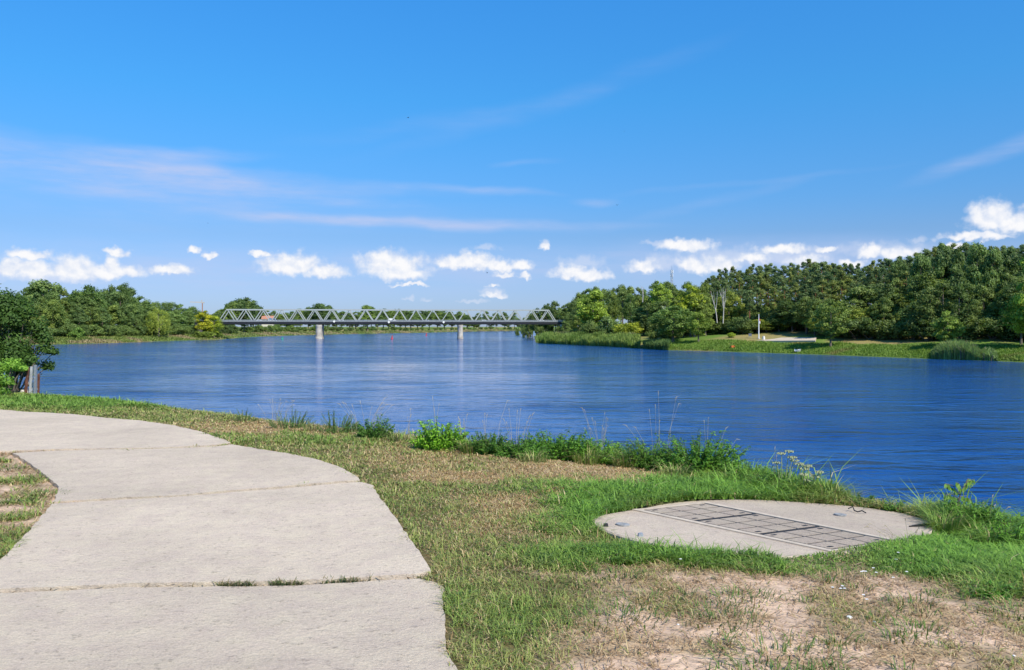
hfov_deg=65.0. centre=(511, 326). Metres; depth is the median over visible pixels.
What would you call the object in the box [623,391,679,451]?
dry grass
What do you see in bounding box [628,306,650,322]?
leafy tree
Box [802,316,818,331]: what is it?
leafy tree
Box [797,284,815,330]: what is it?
pine tree
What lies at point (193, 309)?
leafy tree
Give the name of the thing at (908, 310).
leafy tree
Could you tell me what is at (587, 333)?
reeds
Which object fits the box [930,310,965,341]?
leafy tree
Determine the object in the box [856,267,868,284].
pine tree
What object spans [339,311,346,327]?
leafy tree
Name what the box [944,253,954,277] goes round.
pine tree
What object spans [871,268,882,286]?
pine tree
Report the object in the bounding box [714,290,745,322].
leafy tree
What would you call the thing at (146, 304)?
leafy tree
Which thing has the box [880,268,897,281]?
pine tree
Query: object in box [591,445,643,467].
tall grass clump
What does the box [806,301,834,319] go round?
leafy tree
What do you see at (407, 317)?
leafy tree
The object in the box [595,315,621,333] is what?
shrub
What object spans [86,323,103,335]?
shrub
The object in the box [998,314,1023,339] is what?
shrub
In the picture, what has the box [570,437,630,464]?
weed bush
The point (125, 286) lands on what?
slender tree
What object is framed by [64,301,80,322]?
leafy tree
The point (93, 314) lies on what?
leafy tree
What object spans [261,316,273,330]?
house
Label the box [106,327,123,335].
shrub
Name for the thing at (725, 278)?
pine tree
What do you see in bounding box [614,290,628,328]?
slender tree
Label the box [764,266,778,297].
pine tree
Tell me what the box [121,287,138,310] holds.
leafy tree
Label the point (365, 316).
leafy tree
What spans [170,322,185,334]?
shrub
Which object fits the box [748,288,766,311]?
pine tree
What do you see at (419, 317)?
leafy tree
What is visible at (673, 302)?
leafy tree
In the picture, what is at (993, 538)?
tall grass clump
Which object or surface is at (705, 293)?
leafy tree
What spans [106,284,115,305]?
slender tree
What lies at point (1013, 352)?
bank grass
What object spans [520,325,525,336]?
shrub
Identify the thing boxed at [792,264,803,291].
pine tree
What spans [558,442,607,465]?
tall grass clump
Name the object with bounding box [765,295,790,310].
leafy tree
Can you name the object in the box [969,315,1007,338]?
shrub
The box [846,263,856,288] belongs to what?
pine tree
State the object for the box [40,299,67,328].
leafy tree
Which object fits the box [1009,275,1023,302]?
leafy tree
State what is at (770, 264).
pine tree
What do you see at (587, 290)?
leafy tree
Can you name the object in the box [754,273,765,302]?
pine tree
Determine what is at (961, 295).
slender tree
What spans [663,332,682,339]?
shrub
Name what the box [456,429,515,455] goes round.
weed bush
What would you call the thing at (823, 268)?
pine tree
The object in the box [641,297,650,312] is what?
slender tree
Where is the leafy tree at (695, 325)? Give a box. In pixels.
[684,312,710,340]
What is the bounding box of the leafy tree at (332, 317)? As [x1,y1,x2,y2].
[331,314,339,326]
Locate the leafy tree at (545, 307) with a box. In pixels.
[538,303,551,329]
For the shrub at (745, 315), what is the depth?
280.86 m
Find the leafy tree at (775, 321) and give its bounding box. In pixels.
[766,315,785,331]
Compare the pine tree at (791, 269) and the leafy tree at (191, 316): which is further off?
the leafy tree at (191, 316)
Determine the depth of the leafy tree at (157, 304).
566.52 m
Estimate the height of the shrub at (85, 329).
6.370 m
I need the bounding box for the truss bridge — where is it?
[194,309,563,338]
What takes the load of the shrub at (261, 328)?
on the ground at (692, 660)
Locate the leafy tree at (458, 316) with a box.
[455,313,464,324]
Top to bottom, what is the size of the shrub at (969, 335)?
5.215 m
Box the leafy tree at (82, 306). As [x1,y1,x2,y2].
[70,297,87,322]
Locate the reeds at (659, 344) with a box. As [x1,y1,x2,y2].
[642,338,670,349]
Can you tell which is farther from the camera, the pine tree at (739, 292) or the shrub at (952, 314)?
the pine tree at (739, 292)
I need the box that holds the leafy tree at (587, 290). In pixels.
[580,288,591,298]
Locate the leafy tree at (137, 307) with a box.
[122,297,144,326]
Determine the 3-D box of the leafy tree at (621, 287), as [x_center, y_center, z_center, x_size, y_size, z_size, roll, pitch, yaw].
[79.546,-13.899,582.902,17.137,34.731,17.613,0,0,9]
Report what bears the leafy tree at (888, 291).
on the ground at (692, 660)
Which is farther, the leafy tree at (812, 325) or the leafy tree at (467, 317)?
the leafy tree at (467, 317)
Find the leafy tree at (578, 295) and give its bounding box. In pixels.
[574,292,581,303]
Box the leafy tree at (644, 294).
[637,289,650,306]
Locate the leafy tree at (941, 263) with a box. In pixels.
[929,242,953,292]
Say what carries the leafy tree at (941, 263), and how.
on the ground at (692, 660)
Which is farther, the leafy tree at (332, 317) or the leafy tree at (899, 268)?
the leafy tree at (332, 317)
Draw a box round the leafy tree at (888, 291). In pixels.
[873,283,900,318]
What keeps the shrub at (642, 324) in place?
on the ground at (692, 660)
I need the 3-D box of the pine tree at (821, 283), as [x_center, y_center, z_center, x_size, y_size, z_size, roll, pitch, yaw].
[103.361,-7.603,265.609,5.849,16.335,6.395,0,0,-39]
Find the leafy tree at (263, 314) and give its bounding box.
[252,308,265,325]
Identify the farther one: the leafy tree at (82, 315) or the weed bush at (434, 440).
the leafy tree at (82, 315)
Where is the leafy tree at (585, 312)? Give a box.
[576,289,607,325]
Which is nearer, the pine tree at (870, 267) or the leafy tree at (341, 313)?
the pine tree at (870, 267)
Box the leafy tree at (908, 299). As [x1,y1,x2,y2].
[894,291,921,315]
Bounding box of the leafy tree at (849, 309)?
[846,308,861,318]
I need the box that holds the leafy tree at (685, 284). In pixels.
[678,281,692,297]
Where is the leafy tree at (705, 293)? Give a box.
[693,286,714,298]
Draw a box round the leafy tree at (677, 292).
[674,289,685,303]
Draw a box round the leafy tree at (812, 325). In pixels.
[807,317,837,336]
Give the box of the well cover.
[595,500,934,562]
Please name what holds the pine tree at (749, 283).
on the ground at (692, 660)
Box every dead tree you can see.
[711,292,717,322]
[720,289,726,322]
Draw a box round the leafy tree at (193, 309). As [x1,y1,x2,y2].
[187,306,200,314]
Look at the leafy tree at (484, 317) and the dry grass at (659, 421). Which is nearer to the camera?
the dry grass at (659, 421)
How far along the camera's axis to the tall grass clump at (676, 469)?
9.29 m
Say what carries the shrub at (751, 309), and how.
on the ground at (692, 660)
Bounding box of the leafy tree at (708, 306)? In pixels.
[696,296,717,335]
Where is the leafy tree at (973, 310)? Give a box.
[962,299,987,337]
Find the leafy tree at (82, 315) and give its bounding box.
[70,308,89,327]
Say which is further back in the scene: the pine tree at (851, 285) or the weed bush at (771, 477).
the pine tree at (851, 285)
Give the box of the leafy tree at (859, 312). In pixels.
[844,308,868,336]
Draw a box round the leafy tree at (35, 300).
[29,292,44,316]
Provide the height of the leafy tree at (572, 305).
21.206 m
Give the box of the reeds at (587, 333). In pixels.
[554,329,633,334]
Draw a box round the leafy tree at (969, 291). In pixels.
[948,283,987,316]
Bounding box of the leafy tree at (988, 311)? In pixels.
[978,302,1000,336]
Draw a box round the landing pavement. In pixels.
[758,337,816,342]
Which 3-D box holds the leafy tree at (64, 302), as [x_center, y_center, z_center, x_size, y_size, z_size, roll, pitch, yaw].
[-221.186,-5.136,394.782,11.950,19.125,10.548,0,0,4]
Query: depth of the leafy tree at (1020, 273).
211.25 m
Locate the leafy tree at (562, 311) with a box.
[557,304,570,325]
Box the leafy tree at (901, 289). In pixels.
[889,278,907,312]
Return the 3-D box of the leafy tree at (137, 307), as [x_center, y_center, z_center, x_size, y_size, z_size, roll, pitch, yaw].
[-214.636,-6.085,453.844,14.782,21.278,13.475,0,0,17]
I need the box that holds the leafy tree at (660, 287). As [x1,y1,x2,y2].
[649,280,675,315]
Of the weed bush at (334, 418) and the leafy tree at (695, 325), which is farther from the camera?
the leafy tree at (695, 325)
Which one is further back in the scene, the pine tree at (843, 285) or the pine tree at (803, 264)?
the pine tree at (803, 264)
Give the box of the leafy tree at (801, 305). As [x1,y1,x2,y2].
[788,297,811,333]
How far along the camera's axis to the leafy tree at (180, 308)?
622.85 m
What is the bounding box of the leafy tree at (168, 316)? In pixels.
[155,310,174,321]
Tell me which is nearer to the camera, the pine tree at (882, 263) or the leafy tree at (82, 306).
the pine tree at (882, 263)
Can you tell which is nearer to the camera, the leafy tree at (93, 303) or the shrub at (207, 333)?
the leafy tree at (93, 303)
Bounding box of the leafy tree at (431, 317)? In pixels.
[426,312,434,327]
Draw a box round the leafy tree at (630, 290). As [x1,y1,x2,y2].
[619,285,635,322]
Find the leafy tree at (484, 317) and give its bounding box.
[481,311,491,324]
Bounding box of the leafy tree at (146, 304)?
[133,295,154,311]
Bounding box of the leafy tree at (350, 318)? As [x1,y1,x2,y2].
[345,314,354,328]
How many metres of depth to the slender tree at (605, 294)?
468.86 m
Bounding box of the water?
[4,331,1023,516]
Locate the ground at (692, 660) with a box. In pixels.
[0,318,1023,669]
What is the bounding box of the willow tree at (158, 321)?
[146,307,171,336]
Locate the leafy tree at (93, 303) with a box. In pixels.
[76,294,101,319]
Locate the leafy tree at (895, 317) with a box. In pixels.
[892,313,907,338]
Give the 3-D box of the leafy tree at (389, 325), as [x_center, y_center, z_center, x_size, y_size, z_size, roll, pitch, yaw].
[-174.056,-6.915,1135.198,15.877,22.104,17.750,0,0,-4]
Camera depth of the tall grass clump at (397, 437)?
11.10 m
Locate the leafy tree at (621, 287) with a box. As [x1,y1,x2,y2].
[610,284,626,321]
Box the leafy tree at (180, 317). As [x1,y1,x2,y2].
[165,311,186,325]
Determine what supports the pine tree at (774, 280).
on the ground at (692, 660)
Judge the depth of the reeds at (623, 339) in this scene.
322.12 m
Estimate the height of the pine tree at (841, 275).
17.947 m
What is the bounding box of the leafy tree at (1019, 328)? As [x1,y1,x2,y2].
[998,293,1023,344]
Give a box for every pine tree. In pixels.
[708,275,716,295]
[708,287,714,296]
[712,281,721,298]
[713,275,723,293]
[715,269,724,289]
[720,273,730,291]
[722,280,730,292]
[727,273,736,301]
[729,266,736,287]
[729,278,736,290]
[729,289,750,312]
[730,272,745,292]
[734,277,744,303]
[740,275,753,300]
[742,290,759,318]
[744,266,752,288]
[747,274,759,294]
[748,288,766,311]
[750,267,758,302]
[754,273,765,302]
[758,266,767,304]
[761,273,772,298]
[761,283,774,308]
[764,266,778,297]
[764,284,783,313]
[766,263,776,283]
[770,268,784,289]
[771,278,781,299]
[776,265,788,291]
[776,286,792,302]
[777,277,786,297]
[782,272,793,294]
[784,267,797,295]
[786,263,794,284]
[787,282,800,330]
[791,275,802,300]
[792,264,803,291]
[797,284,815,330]
[800,262,808,282]
[800,269,809,292]
[800,272,816,295]
[803,286,826,302]
[804,258,814,284]
[809,263,819,285]
[812,261,832,290]
[812,274,825,297]
[814,279,830,298]
[822,264,837,280]
[823,272,834,297]
[824,280,839,301]
[828,268,839,296]
[832,280,850,300]
[833,265,844,294]
[835,271,852,297]
[840,262,851,302]
[843,275,858,302]
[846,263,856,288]
[847,282,857,296]
[849,275,861,285]
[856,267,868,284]
[856,276,870,285]
[864,271,876,303]
[865,264,872,273]
[865,284,875,304]
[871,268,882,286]
[871,283,884,303]
[875,259,885,276]
[876,267,888,281]
[879,259,892,277]
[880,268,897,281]
[883,277,894,287]
[894,271,909,294]
[901,256,913,271]
[918,249,931,256]
[923,256,935,286]
[930,248,938,265]
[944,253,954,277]
[961,243,970,259]
[962,251,972,266]
[1000,246,1007,253]
[1010,253,1019,260]
[1017,246,1023,257]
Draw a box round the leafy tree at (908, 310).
[895,300,926,320]
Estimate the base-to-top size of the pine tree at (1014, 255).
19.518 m
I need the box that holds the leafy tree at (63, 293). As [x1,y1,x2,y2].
[51,285,66,300]
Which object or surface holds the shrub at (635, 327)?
on the ground at (692, 660)
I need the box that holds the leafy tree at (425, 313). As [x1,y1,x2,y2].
[414,311,428,316]
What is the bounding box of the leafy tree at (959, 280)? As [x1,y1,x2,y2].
[936,266,974,313]
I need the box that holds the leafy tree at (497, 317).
[492,313,501,325]
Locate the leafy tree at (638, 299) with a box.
[631,295,643,317]
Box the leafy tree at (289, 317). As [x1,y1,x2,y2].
[286,314,299,325]
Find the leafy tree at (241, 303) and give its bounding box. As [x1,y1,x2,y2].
[228,296,258,331]
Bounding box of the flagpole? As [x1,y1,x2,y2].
[758,314,759,338]
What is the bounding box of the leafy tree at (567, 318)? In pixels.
[564,314,578,329]
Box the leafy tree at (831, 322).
[810,298,852,346]
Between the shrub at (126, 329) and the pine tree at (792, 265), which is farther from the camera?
the shrub at (126, 329)
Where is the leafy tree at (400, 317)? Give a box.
[395,313,403,325]
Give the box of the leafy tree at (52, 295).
[42,290,64,328]
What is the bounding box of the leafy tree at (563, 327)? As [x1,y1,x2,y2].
[560,320,570,330]
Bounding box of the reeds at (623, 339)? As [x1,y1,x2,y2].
[536,330,641,347]
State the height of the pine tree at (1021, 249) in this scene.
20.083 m
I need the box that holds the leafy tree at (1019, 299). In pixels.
[1013,257,1023,321]
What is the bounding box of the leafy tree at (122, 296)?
[114,291,130,323]
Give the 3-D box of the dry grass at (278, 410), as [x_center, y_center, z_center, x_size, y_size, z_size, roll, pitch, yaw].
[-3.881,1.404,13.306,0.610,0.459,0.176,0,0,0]
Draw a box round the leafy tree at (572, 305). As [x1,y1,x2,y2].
[566,300,576,321]
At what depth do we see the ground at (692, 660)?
4.58 m
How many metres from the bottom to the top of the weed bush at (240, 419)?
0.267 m
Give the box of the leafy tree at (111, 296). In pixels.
[102,290,121,324]
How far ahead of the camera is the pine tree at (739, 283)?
321.24 m
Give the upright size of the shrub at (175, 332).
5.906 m
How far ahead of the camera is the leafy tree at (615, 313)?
376.06 m
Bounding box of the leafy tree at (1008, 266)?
[997,245,1022,283]
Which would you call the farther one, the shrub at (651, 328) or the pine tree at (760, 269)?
the pine tree at (760, 269)
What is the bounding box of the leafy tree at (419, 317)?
[414,313,425,327]
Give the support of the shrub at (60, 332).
on the ground at (692, 660)
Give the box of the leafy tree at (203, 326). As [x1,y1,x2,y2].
[194,310,212,331]
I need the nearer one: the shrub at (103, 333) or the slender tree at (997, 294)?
the slender tree at (997, 294)
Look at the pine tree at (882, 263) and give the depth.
302.11 m
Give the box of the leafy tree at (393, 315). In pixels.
[391,313,398,326]
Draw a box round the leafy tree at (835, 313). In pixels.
[827,301,842,316]
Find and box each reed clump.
[930,338,982,359]
[980,347,998,360]
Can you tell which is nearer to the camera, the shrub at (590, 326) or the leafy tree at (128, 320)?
the shrub at (590, 326)
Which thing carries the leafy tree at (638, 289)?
on the ground at (692, 660)
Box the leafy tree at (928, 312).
[908,287,941,338]
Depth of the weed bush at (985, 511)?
7.17 m
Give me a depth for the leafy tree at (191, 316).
575.75 m
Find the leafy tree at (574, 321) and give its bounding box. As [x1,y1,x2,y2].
[570,315,583,329]
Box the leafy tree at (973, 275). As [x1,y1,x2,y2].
[962,242,993,303]
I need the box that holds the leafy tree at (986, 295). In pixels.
[969,283,998,314]
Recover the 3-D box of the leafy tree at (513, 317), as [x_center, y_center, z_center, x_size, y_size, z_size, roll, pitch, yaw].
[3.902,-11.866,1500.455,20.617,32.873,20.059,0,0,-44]
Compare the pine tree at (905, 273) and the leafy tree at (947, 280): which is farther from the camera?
the pine tree at (905, 273)
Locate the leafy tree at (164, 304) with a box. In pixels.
[161,301,169,310]
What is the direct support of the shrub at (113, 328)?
on the ground at (692, 660)
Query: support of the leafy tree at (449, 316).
on the ground at (692, 660)
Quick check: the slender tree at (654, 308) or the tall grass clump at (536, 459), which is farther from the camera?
the slender tree at (654, 308)
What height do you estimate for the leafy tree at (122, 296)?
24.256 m
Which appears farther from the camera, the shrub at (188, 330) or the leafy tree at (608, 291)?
the leafy tree at (608, 291)
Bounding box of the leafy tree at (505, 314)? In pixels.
[500,312,508,326]
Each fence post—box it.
[24,367,29,392]
[29,366,32,393]
[33,365,36,393]
[37,374,39,392]
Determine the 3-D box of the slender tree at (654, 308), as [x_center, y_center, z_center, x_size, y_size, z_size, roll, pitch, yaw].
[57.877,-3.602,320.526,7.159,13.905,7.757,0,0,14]
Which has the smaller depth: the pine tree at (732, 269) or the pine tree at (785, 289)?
the pine tree at (785, 289)
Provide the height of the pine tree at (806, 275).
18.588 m
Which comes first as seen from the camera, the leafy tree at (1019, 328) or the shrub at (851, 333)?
the leafy tree at (1019, 328)
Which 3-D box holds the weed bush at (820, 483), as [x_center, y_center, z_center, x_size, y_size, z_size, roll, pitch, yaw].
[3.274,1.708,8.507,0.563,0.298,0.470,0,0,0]
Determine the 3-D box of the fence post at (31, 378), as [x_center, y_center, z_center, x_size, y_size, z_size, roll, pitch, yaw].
[-11.367,1.435,18.988,0.105,0.993,0.034,0,0,0]
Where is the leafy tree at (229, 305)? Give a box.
[221,301,239,325]
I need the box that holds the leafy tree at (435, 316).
[432,313,445,327]
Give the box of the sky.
[0,0,1023,326]
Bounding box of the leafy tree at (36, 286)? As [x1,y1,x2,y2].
[18,279,63,298]
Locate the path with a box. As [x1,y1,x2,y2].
[0,410,457,669]
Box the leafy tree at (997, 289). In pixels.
[990,284,1001,306]
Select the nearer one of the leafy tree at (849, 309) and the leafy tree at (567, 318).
the leafy tree at (849, 309)
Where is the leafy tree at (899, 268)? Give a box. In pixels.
[889,259,910,304]
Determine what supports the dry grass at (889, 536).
on the ground at (692, 660)
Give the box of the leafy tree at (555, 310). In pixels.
[544,301,563,331]
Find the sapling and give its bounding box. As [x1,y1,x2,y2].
[944,479,974,509]
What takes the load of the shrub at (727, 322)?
on the ground at (692, 660)
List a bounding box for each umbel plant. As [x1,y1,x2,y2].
[772,450,798,479]
[794,462,823,486]
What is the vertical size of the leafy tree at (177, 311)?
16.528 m
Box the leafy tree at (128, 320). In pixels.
[111,303,136,326]
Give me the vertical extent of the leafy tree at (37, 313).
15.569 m
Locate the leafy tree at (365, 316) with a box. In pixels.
[359,304,375,329]
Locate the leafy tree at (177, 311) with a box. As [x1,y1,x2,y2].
[172,310,188,325]
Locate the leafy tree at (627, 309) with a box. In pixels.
[622,293,638,320]
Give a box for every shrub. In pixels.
[45,327,56,334]
[50,328,67,336]
[60,322,77,335]
[65,327,84,337]
[67,325,88,336]
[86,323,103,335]
[86,324,93,335]
[98,331,108,336]
[103,323,116,335]
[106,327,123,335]
[114,324,131,335]
[131,327,139,335]
[134,325,150,335]
[142,324,156,334]
[168,326,182,334]
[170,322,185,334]
[183,325,190,333]
[190,326,196,333]
[191,331,204,336]
[201,331,210,336]
[212,331,223,337]
[222,325,229,333]
[232,325,239,332]
[244,326,254,331]
[249,325,259,331]
[256,324,264,331]
[267,325,278,331]
[285,325,294,331]
[334,326,343,330]
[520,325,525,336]
[524,326,533,336]
[535,325,544,335]
[545,325,553,332]
[579,320,597,333]
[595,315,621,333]
[611,321,644,333]
[637,320,654,334]
[645,331,661,338]
[646,324,654,331]
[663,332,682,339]
[711,321,725,333]
[723,319,732,333]
[727,317,742,332]
[727,332,735,337]
[730,317,753,333]
[738,321,757,333]
[739,301,762,315]
[739,312,757,318]
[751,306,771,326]
[761,309,779,329]
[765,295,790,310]
[778,316,799,330]
[840,318,868,338]
[851,315,887,338]
[863,319,894,339]
[880,320,907,339]
[890,315,924,339]
[903,316,937,340]
[921,318,950,339]
[937,312,964,333]
[948,321,988,339]
[959,315,992,338]
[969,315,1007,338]
[981,321,1017,340]
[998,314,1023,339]
[1008,324,1023,337]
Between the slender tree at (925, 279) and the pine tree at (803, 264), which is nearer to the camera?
the slender tree at (925, 279)
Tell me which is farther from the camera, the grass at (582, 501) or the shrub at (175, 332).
the shrub at (175, 332)
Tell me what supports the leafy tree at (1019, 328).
on the ground at (692, 660)
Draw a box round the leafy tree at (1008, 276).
[993,272,1014,306]
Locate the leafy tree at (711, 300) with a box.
[698,299,724,320]
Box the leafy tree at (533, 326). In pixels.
[527,308,540,330]
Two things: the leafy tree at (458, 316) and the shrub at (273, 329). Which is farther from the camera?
the leafy tree at (458, 316)
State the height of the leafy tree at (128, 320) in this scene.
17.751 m
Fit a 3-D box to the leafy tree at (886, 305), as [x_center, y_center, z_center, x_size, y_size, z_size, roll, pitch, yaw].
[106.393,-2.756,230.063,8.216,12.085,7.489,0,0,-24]
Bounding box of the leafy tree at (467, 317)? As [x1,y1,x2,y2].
[464,315,470,327]
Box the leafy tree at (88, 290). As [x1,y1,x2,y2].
[67,284,109,311]
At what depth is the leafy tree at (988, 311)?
202.08 m
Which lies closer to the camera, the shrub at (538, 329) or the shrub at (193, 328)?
the shrub at (193, 328)
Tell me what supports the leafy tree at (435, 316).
on the ground at (692, 660)
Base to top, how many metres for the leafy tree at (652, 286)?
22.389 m
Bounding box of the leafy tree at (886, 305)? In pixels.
[868,296,899,321]
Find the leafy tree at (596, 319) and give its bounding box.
[589,305,608,320]
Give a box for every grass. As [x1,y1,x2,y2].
[0,391,1023,669]
[2,451,436,588]
[24,333,236,343]
[237,329,519,337]
[258,398,294,422]
[338,397,394,430]
[502,409,533,443]
[580,407,608,449]
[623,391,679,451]
[661,338,1023,360]
[864,519,917,541]
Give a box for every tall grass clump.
[302,422,325,431]
[380,426,413,441]
[455,434,489,454]
[511,448,559,463]
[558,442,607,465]
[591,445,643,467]
[651,461,698,475]
[695,463,764,481]
[737,473,787,484]
[861,500,900,508]
[914,506,982,534]
[950,518,1023,543]
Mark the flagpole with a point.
(758, 326)
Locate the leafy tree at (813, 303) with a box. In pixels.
[803,298,821,335]
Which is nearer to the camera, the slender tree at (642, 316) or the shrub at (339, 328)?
the slender tree at (642, 316)
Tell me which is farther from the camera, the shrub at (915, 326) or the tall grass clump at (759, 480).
the shrub at (915, 326)
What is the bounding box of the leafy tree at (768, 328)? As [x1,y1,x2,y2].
[757,323,774,331]
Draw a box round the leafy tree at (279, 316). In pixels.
[275,315,285,325]
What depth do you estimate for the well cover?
6.68 m
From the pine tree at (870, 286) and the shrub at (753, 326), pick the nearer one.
the pine tree at (870, 286)
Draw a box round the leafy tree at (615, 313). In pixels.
[605,292,621,321]
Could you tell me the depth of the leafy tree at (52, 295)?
378.42 m
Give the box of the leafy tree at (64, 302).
[57,297,70,326]
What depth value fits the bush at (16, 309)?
20.23 m
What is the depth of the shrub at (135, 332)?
421.58 m
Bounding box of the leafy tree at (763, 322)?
[750,319,772,332]
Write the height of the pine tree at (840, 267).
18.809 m
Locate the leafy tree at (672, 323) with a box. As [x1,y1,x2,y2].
[647,305,694,341]
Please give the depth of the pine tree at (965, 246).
257.58 m
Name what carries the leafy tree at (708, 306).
on the ground at (692, 660)
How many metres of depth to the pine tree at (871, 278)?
258.81 m
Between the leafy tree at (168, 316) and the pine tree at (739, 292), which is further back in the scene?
the leafy tree at (168, 316)
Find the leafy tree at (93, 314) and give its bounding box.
[81,306,102,325]
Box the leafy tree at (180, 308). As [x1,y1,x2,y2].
[174,304,194,317]
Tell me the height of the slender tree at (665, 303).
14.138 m
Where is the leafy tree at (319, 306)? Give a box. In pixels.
[303,303,336,324]
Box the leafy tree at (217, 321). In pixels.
[208,315,223,336]
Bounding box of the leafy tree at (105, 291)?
[100,289,118,303]
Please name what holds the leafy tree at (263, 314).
on the ground at (692, 660)
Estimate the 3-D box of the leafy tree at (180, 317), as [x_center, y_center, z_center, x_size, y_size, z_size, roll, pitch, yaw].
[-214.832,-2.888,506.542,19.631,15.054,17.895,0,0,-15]
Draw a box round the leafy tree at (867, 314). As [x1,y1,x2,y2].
[859,306,882,320]
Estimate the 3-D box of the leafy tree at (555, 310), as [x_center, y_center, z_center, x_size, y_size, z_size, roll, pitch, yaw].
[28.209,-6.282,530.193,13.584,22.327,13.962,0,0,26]
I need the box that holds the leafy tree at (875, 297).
[857,287,881,316]
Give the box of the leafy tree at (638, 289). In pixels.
[633,287,641,296]
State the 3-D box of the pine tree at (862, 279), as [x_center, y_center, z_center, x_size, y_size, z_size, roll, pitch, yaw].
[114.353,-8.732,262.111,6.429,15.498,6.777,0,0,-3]
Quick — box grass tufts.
[0,463,1023,669]
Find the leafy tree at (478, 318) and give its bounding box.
[474,313,481,328]
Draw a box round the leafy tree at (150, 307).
[140,300,156,313]
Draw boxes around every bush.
[0,283,61,392]
[0,358,28,394]
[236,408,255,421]
[267,406,316,428]
[316,413,360,433]
[327,411,335,430]
[354,414,394,438]
[409,416,470,451]
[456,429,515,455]
[489,435,548,458]
[517,427,596,461]
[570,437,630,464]
[612,435,674,468]
[638,449,690,472]
[646,429,750,473]
[706,459,768,476]
[757,469,799,485]
[806,474,847,492]
[840,492,881,508]
[881,499,905,512]
[935,495,1008,528]
[969,579,1013,599]
[974,512,1023,544]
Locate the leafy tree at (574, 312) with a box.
[572,297,589,315]
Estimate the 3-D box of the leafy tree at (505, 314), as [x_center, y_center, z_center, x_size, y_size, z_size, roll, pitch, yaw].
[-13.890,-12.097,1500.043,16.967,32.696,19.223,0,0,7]
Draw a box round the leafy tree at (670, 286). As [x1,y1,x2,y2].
[663,280,675,291]
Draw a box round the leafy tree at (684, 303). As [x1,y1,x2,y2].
[673,285,705,336]
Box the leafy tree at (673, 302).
[661,299,677,327]
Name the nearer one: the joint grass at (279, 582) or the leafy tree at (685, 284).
the joint grass at (279, 582)
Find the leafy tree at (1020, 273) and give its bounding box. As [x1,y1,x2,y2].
[1013,253,1023,278]
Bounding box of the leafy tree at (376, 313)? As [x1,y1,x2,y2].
[369,311,380,326]
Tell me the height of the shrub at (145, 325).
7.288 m
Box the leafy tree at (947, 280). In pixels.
[930,278,960,306]
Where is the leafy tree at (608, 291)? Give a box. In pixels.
[604,287,619,318]
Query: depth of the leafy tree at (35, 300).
373.44 m
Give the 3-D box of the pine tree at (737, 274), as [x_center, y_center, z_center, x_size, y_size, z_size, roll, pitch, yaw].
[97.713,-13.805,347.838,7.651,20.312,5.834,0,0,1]
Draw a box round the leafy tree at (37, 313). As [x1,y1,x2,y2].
[24,304,44,336]
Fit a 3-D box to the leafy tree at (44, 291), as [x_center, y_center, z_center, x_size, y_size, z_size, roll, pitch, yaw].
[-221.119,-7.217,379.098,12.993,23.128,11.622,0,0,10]
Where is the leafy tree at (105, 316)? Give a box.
[96,308,111,331]
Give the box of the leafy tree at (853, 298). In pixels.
[837,285,874,317]
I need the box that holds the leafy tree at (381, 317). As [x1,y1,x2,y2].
[375,313,384,328]
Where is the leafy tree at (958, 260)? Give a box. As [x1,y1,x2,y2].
[949,248,967,299]
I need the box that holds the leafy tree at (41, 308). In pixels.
[37,303,46,325]
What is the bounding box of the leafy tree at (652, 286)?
[648,282,656,296]
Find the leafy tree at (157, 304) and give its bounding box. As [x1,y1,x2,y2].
[150,301,164,312]
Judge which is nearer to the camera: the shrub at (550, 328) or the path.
the path
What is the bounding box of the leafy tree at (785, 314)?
[774,300,807,330]
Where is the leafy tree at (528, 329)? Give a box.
[524,313,533,337]
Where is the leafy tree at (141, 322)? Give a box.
[129,314,147,330]
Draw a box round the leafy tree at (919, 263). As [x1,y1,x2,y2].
[905,253,931,303]
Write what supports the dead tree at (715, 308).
on the ground at (692, 660)
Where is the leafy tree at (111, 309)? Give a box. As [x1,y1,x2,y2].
[102,304,126,335]
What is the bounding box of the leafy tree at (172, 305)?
[163,302,179,312]
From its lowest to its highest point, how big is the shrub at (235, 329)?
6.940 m
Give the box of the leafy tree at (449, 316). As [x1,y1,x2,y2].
[436,313,452,327]
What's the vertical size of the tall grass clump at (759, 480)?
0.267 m
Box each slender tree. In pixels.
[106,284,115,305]
[113,283,132,303]
[596,290,610,319]
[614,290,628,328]
[638,303,653,325]
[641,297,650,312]
[650,301,660,314]
[657,300,669,311]
[668,289,678,303]
[685,296,704,336]
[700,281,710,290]
[907,269,941,300]
[932,279,955,339]
[948,284,970,338]
[988,290,1008,337]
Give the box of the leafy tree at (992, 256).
[977,247,1003,307]
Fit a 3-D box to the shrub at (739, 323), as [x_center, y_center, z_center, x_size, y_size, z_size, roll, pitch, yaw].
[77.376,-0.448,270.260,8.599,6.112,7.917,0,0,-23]
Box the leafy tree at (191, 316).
[182,310,200,325]
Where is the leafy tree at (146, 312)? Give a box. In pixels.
[139,308,150,320]
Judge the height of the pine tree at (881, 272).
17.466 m
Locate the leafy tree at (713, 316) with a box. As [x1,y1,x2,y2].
[708,295,732,322]
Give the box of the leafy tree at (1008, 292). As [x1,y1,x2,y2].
[994,282,1023,316]
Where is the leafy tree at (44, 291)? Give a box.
[33,287,50,308]
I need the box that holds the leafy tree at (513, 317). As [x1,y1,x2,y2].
[511,313,518,327]
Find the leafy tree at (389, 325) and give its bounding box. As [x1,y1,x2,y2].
[383,314,393,328]
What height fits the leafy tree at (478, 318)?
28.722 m
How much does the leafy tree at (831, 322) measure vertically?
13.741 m
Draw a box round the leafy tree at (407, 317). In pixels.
[402,312,418,328]
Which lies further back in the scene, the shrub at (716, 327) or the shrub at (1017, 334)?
the shrub at (716, 327)
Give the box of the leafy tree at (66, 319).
[51,310,71,328]

